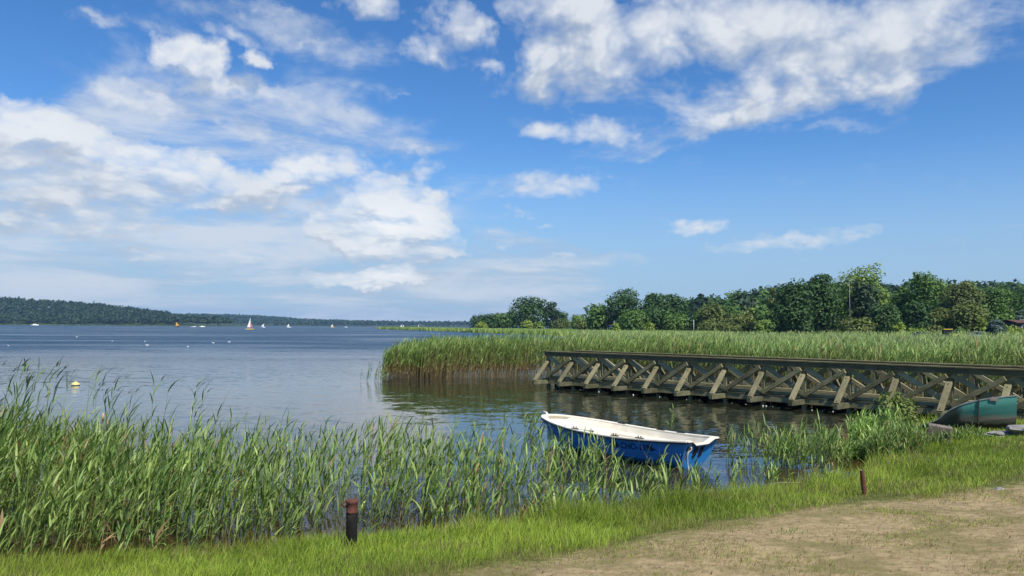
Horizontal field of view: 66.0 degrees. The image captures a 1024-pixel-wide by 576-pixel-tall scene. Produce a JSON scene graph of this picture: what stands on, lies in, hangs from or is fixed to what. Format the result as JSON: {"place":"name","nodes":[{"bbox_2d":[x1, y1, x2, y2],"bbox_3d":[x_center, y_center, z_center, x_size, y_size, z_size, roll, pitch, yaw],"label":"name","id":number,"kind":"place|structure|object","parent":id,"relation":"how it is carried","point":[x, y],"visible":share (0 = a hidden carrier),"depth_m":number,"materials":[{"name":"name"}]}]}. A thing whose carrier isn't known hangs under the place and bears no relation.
{"place":"outdoors","nodes":[
{"label":"outdoors","id":0,"kind":"place"},
{"bbox_2d":[0,325,1022,563],"bbox_3d":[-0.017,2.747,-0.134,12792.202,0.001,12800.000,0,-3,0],"label":"water","id":1,"kind":"structure","parent":0,"point":[311,375],"depth_m":27.42,"materials":[{"name":"blue liquid"}]},
{"bbox_2d":[245,319,253,329],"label":"sailboat","id":2,"kind":"object","parent":1,"relation":"on","point":[249,325],"visible":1,"depth_m":464.50,"materials":[{"name":"white fabric"}]},
{"bbox_2d":[0,324,721,335],"bbox_3d":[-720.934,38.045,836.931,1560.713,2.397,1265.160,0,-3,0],"label":"reed belt","id":3,"kind":"object","parent":1,"relation":"on","point":[525,331],"visible":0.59,"depth_m":351.95,"materials":[{"name":"green plant"}]},
{"bbox_2d":[360,360,388,381],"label":"reed clump","id":4,"kind":"object","parent":1,"relation":"on","point":[380,372],"visible":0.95,"depth_m":38.91,"materials":[{"name":"green plant"}]},
{"bbox_2d":[0,355,755,564],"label":"front reeds","id":5,"kind":"object","parent":1,"relation":"on","point":[75,466],"visible":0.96,"depth_m":11.21,"materials":[{"name":"green plant"}]},
{"bbox_2d":[523,404,538,432],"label":"reed clump","id":6,"kind":"object","parent":1,"relation":"on","point":[531,421],"visible":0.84,"depth_m":20.54,"materials":[{"name":"green plant"}]},
{"bbox_2d":[529,411,719,468],"bbox_3d":[2.246,3.287,17.077,1.689,0.875,4.603,3,-4,-41],"label":"moored rowing boat","id":7,"kind":"object","parent":1,"relation":"on","point":[632,442],"visible":0.88,"depth_m":16.27,"materials":[{"name":"plastic"}]},
{"bbox_2d":[656,403,675,427],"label":"reed clump","id":8,"kind":"object","parent":1,"relation":"on","point":[671,419],"visible":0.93,"depth_m":21.16,"materials":[{"name":"green plant"}]},
{"bbox_2d":[379,328,1023,402],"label":"reed bed","id":9,"kind":"object","parent":1,"relation":"on","point":[453,354],"visible":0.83,"depth_m":41.90,"materials":[{"name":"green plant"}]},
{"bbox_2d":[732,449,779,481],"bbox_3d":[4.446,3.216,14.175,1.007,0.613,0.788,0,-3,0],"label":"reed clump","id":10,"kind":"object","parent":1,"relation":"on","point":[741,472],"visible":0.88,"depth_m":14.24,"materials":[{"name":"green plant"}]},
{"bbox_2d":[725,413,799,465],"bbox_3d":[5.168,3.086,16.283,1.572,1.088,1.328,0,-3,0],"label":"reed clump","id":11,"kind":"object","parent":1,"relation":"on","point":[728,448],"visible":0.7,"depth_m":16.18,"materials":[{"name":"green plant"}]},
{"bbox_2d":[532,350,1023,420],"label":"wooden jetty","id":12,"kind":"object","parent":1,"relation":"in","point":[798,393],"visible":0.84,"depth_m":27.83,"materials":[{"name":"brown wood"}]},
{"bbox_2d":[772,454,844,481],"bbox_3d":[5.346,3.282,14.161,1.378,0.492,0.927,0,-3,0],"label":"reed clump","id":13,"kind":"object","parent":1,"relation":"on","point":[788,477],"visible":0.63,"depth_m":14.20,"materials":[{"name":"green plant"}]},
{"bbox_2d":[762,410,860,468],"bbox_3d":[6.018,3.014,15.774,1.932,1.193,1.461,0,-3,0],"label":"reed clump","id":14,"kind":"object","parent":1,"relation":"on","point":[792,452],"visible":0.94,"depth_m":15.68,"materials":[{"name":"green plant"}]},
{"bbox_2d":[831,437,887,459],"bbox_3d":[7.403,3.410,16.760,1.309,0.515,0.812,0,-3,0],"label":"reed clump","id":15,"kind":"object","parent":1,"relation":"on","point":[855,453],"visible":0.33,"depth_m":16.60,"materials":[{"name":"green plant"}]},
{"bbox_2d":[845,402,908,444],"bbox_3d":[8.487,3.164,18.339,1.582,1.172,1.301,2,-3,-26],"label":"reed clump","id":16,"kind":"object","parent":1,"relation":"on","point":[861,423],"visible":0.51,"depth_m":18.25,"materials":[{"name":"green plant"}]},
{"bbox_2d":[855,412,936,461],"bbox_3d":[7.987,3.097,16.385,1.537,1.110,1.373,0,-3,0],"label":"reed clump","id":17,"kind":"object","parent":1,"relation":"on","point":[904,435],"visible":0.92,"depth_m":16.18,"materials":[{"name":"green plant"}]},
{"bbox_2d":[0,413,1023,575],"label":"grass","id":18,"kind":"structure","parent":0,"point":[878,471],"depth_m":9.57,"materials":[{"name":"green plant"}]},
{"bbox_2d":[0,309,1023,575],"bbox_3d":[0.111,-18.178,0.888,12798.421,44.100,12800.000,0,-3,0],"label":"ground","id":19,"kind":"structure","parent":0,"point":[900,563],"depth_m":8.39,"materials":[{"name":"beige soil"}]},
{"bbox_2d":[0,296,235,324],"bbox_3d":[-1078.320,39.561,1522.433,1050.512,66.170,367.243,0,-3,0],"label":"forest","id":20,"kind":"object","parent":19,"relation":"on","point":[71,311],"visible":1,"depth_m":1499.49,"materials":[{"name":"green plant"}]},
{"bbox_2d":[340,498,357,549],"bbox_3d":[-1.919,2.951,9.328,0.197,0.891,0.146,-1,-3,24],"label":"pipe post","id":21,"kind":"object","parent":19,"relation":"on","point":[351,506],"visible":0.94,"depth_m":9.27,"materials":[{"name":"metal"}]},
{"bbox_2d":[174,313,572,326],"bbox_3d":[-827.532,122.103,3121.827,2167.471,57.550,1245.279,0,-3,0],"label":"forest","id":22,"kind":"object","parent":19,"relation":"on","point":[258,319],"visible":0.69,"depth_m":2729.66,"materials":[{"name":"green plant"}]},
{"bbox_2d":[474,321,488,327],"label":"bush","id":23,"kind":"object","parent":19,"relation":"on","point":[481,324],"visible":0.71,"depth_m":398.74,"materials":[{"name":"green plant"}]},
{"bbox_2d":[467,313,503,327],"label":"shore tree","id":24,"kind":"object","parent":19,"relation":"on","point":[489,319],"visible":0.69,"depth_m":426.52,"materials":[{"name":"green plant"}]},
{"bbox_2d":[493,312,516,327],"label":"shore tree","id":25,"kind":"object","parent":19,"relation":"on","point":[504,319],"visible":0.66,"depth_m":430.92,"materials":[{"name":"green plant"}]},
{"bbox_2d":[520,319,533,328],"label":"bush","id":26,"kind":"object","parent":19,"relation":"on","point":[527,325],"visible":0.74,"depth_m":370.28,"materials":[{"name":"green plant"}]},
{"bbox_2d":[507,296,548,328],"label":"round tree","id":27,"kind":"object","parent":19,"relation":"on","point":[529,308],"visible":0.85,"depth_m":385.52,"materials":[{"name":"green plant"}]},
{"bbox_2d":[533,321,544,328],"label":"bush","id":28,"kind":"object","parent":19,"relation":"on","point":[538,324],"visible":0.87,"depth_m":368.56,"materials":[{"name":"green plant"}]},
{"bbox_2d":[542,302,562,328],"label":"ragged tree","id":29,"kind":"object","parent":19,"relation":"on","point":[551,310],"visible":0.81,"depth_m":389.80,"materials":[{"name":"green plant"}]},
{"bbox_2d":[552,311,569,327],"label":"shore tree","id":30,"kind":"object","parent":19,"relation":"on","point":[564,314],"visible":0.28,"depth_m":403.17,"materials":[{"name":"green plant"}]},
{"bbox_2d":[551,317,571,328],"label":"bush","id":31,"kind":"object","parent":19,"relation":"on","point":[563,324],"visible":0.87,"depth_m":350.31,"materials":[{"name":"green plant"}]},
{"bbox_2d":[568,314,585,328],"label":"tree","id":32,"kind":"object","parent":19,"relation":"on","point":[576,318],"visible":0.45,"depth_m":328.80,"materials":[{"name":"green plant"}]},
{"bbox_2d":[574,319,588,329],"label":"bush","id":33,"kind":"object","parent":19,"relation":"on","point":[581,324],"visible":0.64,"depth_m":308.10,"materials":[{"name":"green plant"}]},
{"bbox_2d":[582,303,614,329],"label":"round tree","id":34,"kind":"object","parent":19,"relation":"on","point":[595,319],"visible":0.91,"depth_m":282.59,"materials":[{"name":"green plant"}]},
{"bbox_2d":[612,323,620,330],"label":"bush","id":35,"kind":"object","parent":19,"relation":"on","point":[616,327],"visible":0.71,"depth_m":239.34,"materials":[{"name":"green plant"}]},
{"bbox_2d":[604,287,645,329],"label":"tall tree","id":36,"kind":"object","parent":19,"relation":"on","point":[622,302],"visible":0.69,"depth_m":279.44,"materials":[{"name":"green plant"}]},
{"bbox_2d":[614,309,652,330],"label":"shore tree","id":37,"kind":"object","parent":19,"relation":"on","point":[632,320],"visible":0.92,"depth_m":265.71,"materials":[{"name":"green plant"}]},
{"bbox_2d":[644,322,654,330],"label":"bush","id":38,"kind":"object","parent":19,"relation":"on","point":[650,326],"visible":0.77,"depth_m":239.11,"materials":[{"name":"green plant"}]},
{"bbox_2d":[643,305,665,330],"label":"shore tree","id":39,"kind":"object","parent":19,"relation":"on","point":[657,314],"visible":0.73,"depth_m":267.78,"materials":[{"name":"green plant"}]},
{"bbox_2d":[639,292,675,329],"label":"tall tree","id":40,"kind":"object","parent":19,"relation":"on","point":[657,300],"visible":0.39,"depth_m":277.73,"materials":[{"name":"green plant"}]},
{"bbox_2d":[660,311,690,330],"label":"bush","id":41,"kind":"object","parent":19,"relation":"on","point":[676,321],"visible":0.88,"depth_m":263.41,"materials":[{"name":"green plant"}]},
{"bbox_2d":[666,293,689,328],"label":"tall tree","id":42,"kind":"object","parent":19,"relation":"on","point":[682,304],"visible":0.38,"depth_m":282.38,"materials":[{"name":"green plant"}]},
{"bbox_2d":[688,310,705,330],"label":"shore tree","id":43,"kind":"object","parent":19,"relation":"on","point":[697,320],"visible":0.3,"depth_m":260.64,"materials":[{"name":"green plant"}]},
{"bbox_2d":[696,319,722,330],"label":"bush","id":44,"kind":"object","parent":19,"relation":"on","point":[708,325],"visible":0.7,"depth_m":234.37,"materials":[{"name":"green plant"}]},
{"bbox_2d":[696,300,728,327],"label":"olive tree","id":45,"kind":"object","parent":19,"relation":"on","point":[712,311],"visible":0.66,"depth_m":253.06,"materials":[{"name":"green plant"}]},
{"bbox_2d":[716,321,742,332],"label":"bush","id":46,"kind":"object","parent":19,"relation":"on","point":[733,326],"visible":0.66,"depth_m":230.56,"materials":[{"name":"green plant"}]},
{"bbox_2d":[722,306,744,321],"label":"shore tree","id":47,"kind":"object","parent":19,"relation":"on","point":[731,310],"visible":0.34,"depth_m":260.03,"materials":[{"name":"green plant"}]},
{"bbox_2d":[721,312,756,333],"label":"shore tree","id":48,"kind":"object","parent":19,"relation":"on","point":[746,323],"visible":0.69,"depth_m":237.39,"materials":[{"name":"green plant"}]},
{"bbox_2d":[747,303,757,320],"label":"pointed tree","id":49,"kind":"object","parent":19,"relation":"on","point":[752,311],"visible":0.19,"depth_m":257.40,"materials":[{"name":"green plant"}]},
{"bbox_2d":[490,500,1023,575],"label":"twigs and litter","id":50,"kind":"object","parent":19,"relation":"on","point":[833,545],"visible":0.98,"depth_m":8.07,"materials":[{"name":"brown plant"}]},
{"bbox_2d":[753,319,773,332],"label":"bush","id":51,"kind":"object","parent":19,"relation":"on","point":[761,325],"visible":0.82,"depth_m":220.65,"materials":[{"name":"green plant"}]},
{"bbox_2d":[754,309,778,323],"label":"shore tree","id":52,"kind":"object","parent":19,"relation":"on","point":[762,315],"visible":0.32,"depth_m":230.05,"materials":[{"name":"green plant"}]},
{"bbox_2d":[765,287,777,310],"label":"poplar tree","id":53,"kind":"object","parent":19,"relation":"on","point":[773,289],"visible":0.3,"depth_m":249.95,"materials":[{"name":"green plant"}]},
{"bbox_2d":[535,497,1018,575],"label":"pebbles","id":54,"kind":"object","parent":19,"relation":"on","point":[843,540],"visible":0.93,"depth_m":8.25,"materials":[{"name":"grey stone"}]},
{"bbox_2d":[770,324,783,333],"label":"bush","id":55,"kind":"object","parent":19,"relation":"on","point":[773,329],"visible":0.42,"depth_m":198.77,"materials":[{"name":"green plant"}]},
{"bbox_2d":[766,278,814,333],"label":"chestnut tree","id":56,"kind":"object","parent":19,"relation":"on","point":[792,297],"visible":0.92,"depth_m":180.19,"materials":[{"name":"green plant"}]},
{"bbox_2d":[802,273,844,333],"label":"chestnut tree","id":57,"kind":"object","parent":19,"relation":"on","point":[820,289],"visible":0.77,"depth_m":187.87,"materials":[{"name":"green plant"}]},
{"bbox_2d":[849,279,850,331],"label":"lamp mast","id":58,"kind":"object","parent":19,"relation":"on","point":[849,300],"visible":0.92,"depth_m":155.06,"materials":[{"name":"grey metal"}]},
{"bbox_2d":[681,278,1023,328],"bbox_3d":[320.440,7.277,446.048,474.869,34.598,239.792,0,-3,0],"label":"forest","id":59,"kind":"object","parent":19,"relation":"on","point":[746,299],"visible":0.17,"depth_m":436.04,"materials":[{"name":"green plant"}]},
{"bbox_2d":[836,316,877,336],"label":"bush","id":60,"kind":"object","parent":19,"relation":"on","point":[856,324],"visible":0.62,"depth_m":158.43,"materials":[{"name":"green plant"}]},
{"bbox_2d":[829,262,891,333],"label":"oak tree","id":61,"kind":"object","parent":19,"relation":"on","point":[871,279],"visible":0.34,"depth_m":203.62,"materials":[{"name":"green plant"}]},
{"bbox_2d":[860,470,865,494],"bbox_3d":[5.385,3.029,12.082,0.113,0.484,0.067,2,-3,-25],"label":"iron stub","id":62,"kind":"object","parent":19,"relation":"on","point":[863,482],"visible":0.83,"depth_m":12.05,"materials":[{"name":"brown metal"}]},
{"bbox_2d":[845,280,883,330],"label":"deciduous tree","id":63,"kind":"object","parent":19,"relation":"on","point":[861,296],"visible":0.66,"depth_m":184.73,"materials":[{"name":"green plant"}]},
{"bbox_2d":[866,302,904,335],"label":"chestnut tree","id":64,"kind":"object","parent":19,"relation":"on","point":[884,317],"visible":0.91,"depth_m":164.59,"materials":[{"name":"green plant"}]},
{"bbox_2d":[873,391,921,428],"bbox_3d":[9.121,3.111,18.705,1.061,1.326,1.106,0,-3,0],"label":"olive shrub","id":65,"kind":"object","parent":19,"relation":"on","point":[898,400],"visible":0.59,"depth_m":18.60,"materials":[{"name":"green plant"}]},
{"bbox_2d":[892,322,905,333],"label":"bush","id":66,"kind":"object","parent":19,"relation":"on","point":[898,327],"visible":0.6,"depth_m":157.44,"materials":[{"name":"green plant"}]},
{"bbox_2d":[886,286,915,321],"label":"oak tree","id":67,"kind":"object","parent":19,"relation":"on","point":[899,301],"visible":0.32,"depth_m":202.95,"materials":[{"name":"green plant"}]},
{"bbox_2d":[906,327,925,334],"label":"bush","id":68,"kind":"object","parent":19,"relation":"on","point":[912,330],"visible":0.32,"depth_m":157.29,"materials":[{"name":"green plant"}]},
{"bbox_2d":[900,299,939,330],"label":"oak tree","id":69,"kind":"object","parent":19,"relation":"on","point":[918,310],"visible":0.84,"depth_m":178.10,"materials":[{"name":"green plant"}]},
{"bbox_2d":[900,271,949,321],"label":"oak tree","id":70,"kind":"object","parent":19,"relation":"on","point":[927,288],"visible":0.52,"depth_m":194.93,"materials":[{"name":"green plant"}]},
{"bbox_2d":[921,323,943,334],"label":"bush","id":71,"kind":"object","parent":19,"relation":"on","point":[932,329],"visible":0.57,"depth_m":163.85,"materials":[{"name":"green plant"}]},
{"bbox_2d":[926,423,952,444],"bbox_3d":[9.530,3.403,17.611,0.480,0.670,0.260,7,3,29],"label":"timber block","id":72,"kind":"object","parent":19,"relation":"on","point":[947,429],"depth_m":17.51,"materials":[{"name":"grey wood"}]},
{"bbox_2d":[924,307,955,331],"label":"oak tree","id":73,"kind":"object","parent":19,"relation":"on","point":[940,317],"visible":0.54,"depth_m":176.59,"materials":[{"name":"green plant"}]},
{"bbox_2d":[942,329,966,339],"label":"yellow tractor","id":74,"kind":"object","parent":19,"relation":"on","point":[945,331],"visible":0.15,"depth_m":135.48,"materials":[{"name":"paint"}]},
{"bbox_2d":[923,422,988,444],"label":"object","id":75,"kind":"object","parent":19,"relation":"on","point":[959,433],"visible":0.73,"depth_m":17.44,"materials":[{"name":"green plant"}]},
{"bbox_2d":[937,280,989,331],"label":"willow tree","id":76,"kind":"object","parent":19,"relation":"on","point":[960,294],"visible":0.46,"depth_m":184.51,"materials":[{"name":"green plant"}]},
{"bbox_2d":[915,395,1016,431],"bbox_3d":[11.440,3.289,20.003,2.182,1.296,1.259,-1,-3,21],"label":"derelict rowing boat","id":77,"kind":"object","parent":19,"relation":"on","point":[996,412],"visible":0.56,"depth_m":19.40,"materials":[{"name":"green paint"}]},
{"bbox_2d":[943,302,992,333],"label":"birch tree","id":78,"kind":"object","parent":19,"relation":"on","point":[966,316],"visible":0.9,"depth_m":170.37,"materials":[{"name":"green plant"}]},
{"bbox_2d":[977,317,986,331],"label":"bush","id":79,"kind":"object","parent":19,"relation":"on","point":[982,323],"visible":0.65,"depth_m":159.55,"materials":[{"name":"green plant"}]},
{"bbox_2d":[985,316,1007,335],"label":"blue spruce","id":80,"kind":"object","parent":19,"relation":"on","point":[996,326],"visible":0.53,"depth_m":137.12,"materials":[{"name":"green plant"}]},
{"bbox_2d":[979,284,1015,327],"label":"oak tree","id":81,"kind":"object","parent":19,"relation":"on","point":[994,296],"visible":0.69,"depth_m":198.46,"materials":[{"name":"green plant"}]},
{"bbox_2d":[985,431,1012,436],"bbox_3d":[11.357,3.419,18.206,0.981,0.215,0.411,0,-3,0],"label":"concrete lump","id":82,"kind":"object","parent":19,"relation":"on","point":[996,433],"visible":0.48,"depth_m":18.07,"materials":[{"name":"grey concrete"}]},
{"bbox_2d":[1001,320,1023,328],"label":"plank hut","id":83,"kind":"object","parent":19,"relation":"on","point":[1019,324],"visible":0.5,"depth_m":148.31,"materials":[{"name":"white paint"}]},
{"bbox_2d":[1004,286,1023,317],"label":"oak tree","id":84,"kind":"object","parent":19,"relation":"on","point":[1014,302],"visible":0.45,"depth_m":204.71,"materials":[{"name":"green plant"}]},
{"bbox_2d":[1005,425,1023,435],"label":"concrete lump","id":85,"kind":"object","parent":19,"relation":"on","point":[1017,430],"visible":0.94,"depth_m":17.91,"materials":[{"name":"grey concrete"}]},
{"bbox_2d":[1005,325,1023,337],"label":"bush","id":86,"kind":"object","parent":19,"relation":"on","point":[1012,329],"visible":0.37,"depth_m":138.98,"materials":[{"name":"green plant"}]},
{"bbox_2d":[1015,310,1023,319],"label":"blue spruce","id":87,"kind":"object","parent":19,"relation":"on","point":[1020,317],"visible":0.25,"depth_m":167.70,"materials":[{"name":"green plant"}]},
{"bbox_2d":[0,0,1023,325],"label":"sky","id":88,"kind":"structure","parent":0,"point":[374,160],"materials":[{"name":"blue"}]}
]}

